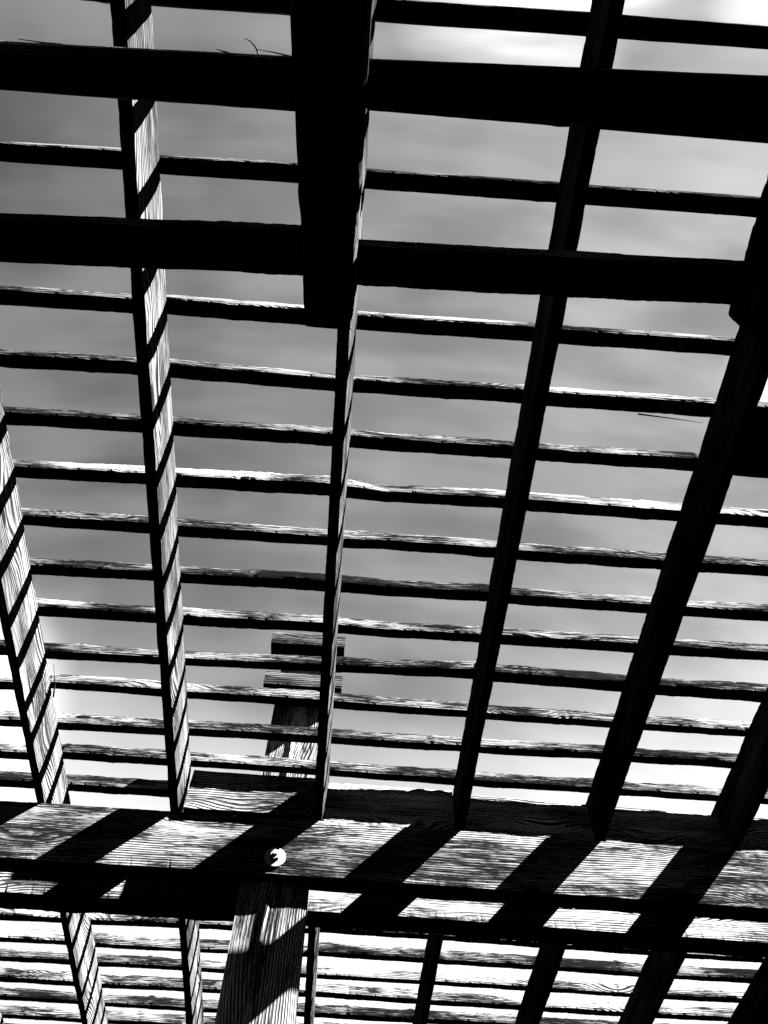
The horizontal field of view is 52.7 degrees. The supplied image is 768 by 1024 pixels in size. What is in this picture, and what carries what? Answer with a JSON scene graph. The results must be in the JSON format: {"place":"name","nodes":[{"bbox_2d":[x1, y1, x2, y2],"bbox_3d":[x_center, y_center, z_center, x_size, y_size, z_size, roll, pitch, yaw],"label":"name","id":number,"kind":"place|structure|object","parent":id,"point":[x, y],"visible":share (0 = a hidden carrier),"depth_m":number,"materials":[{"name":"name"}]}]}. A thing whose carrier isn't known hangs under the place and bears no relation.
{"place":"outdoors","nodes":[
{"label":"outdoors","id":0,"kind":"place"},
{"bbox_2d":[0,0,767,1023],"bbox_3d":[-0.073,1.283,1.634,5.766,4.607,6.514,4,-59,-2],"label":"pergola","id":1,"kind":"object","parent":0,"point":[280,856],"visible":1,"depth_m":2.66,"materials":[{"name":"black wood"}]},
{"bbox_2d":[0,0,767,1023],"label":"sky","id":2,"kind":"structure","parent":0,"point":[396,141],"materials":[{"name":"grey"}]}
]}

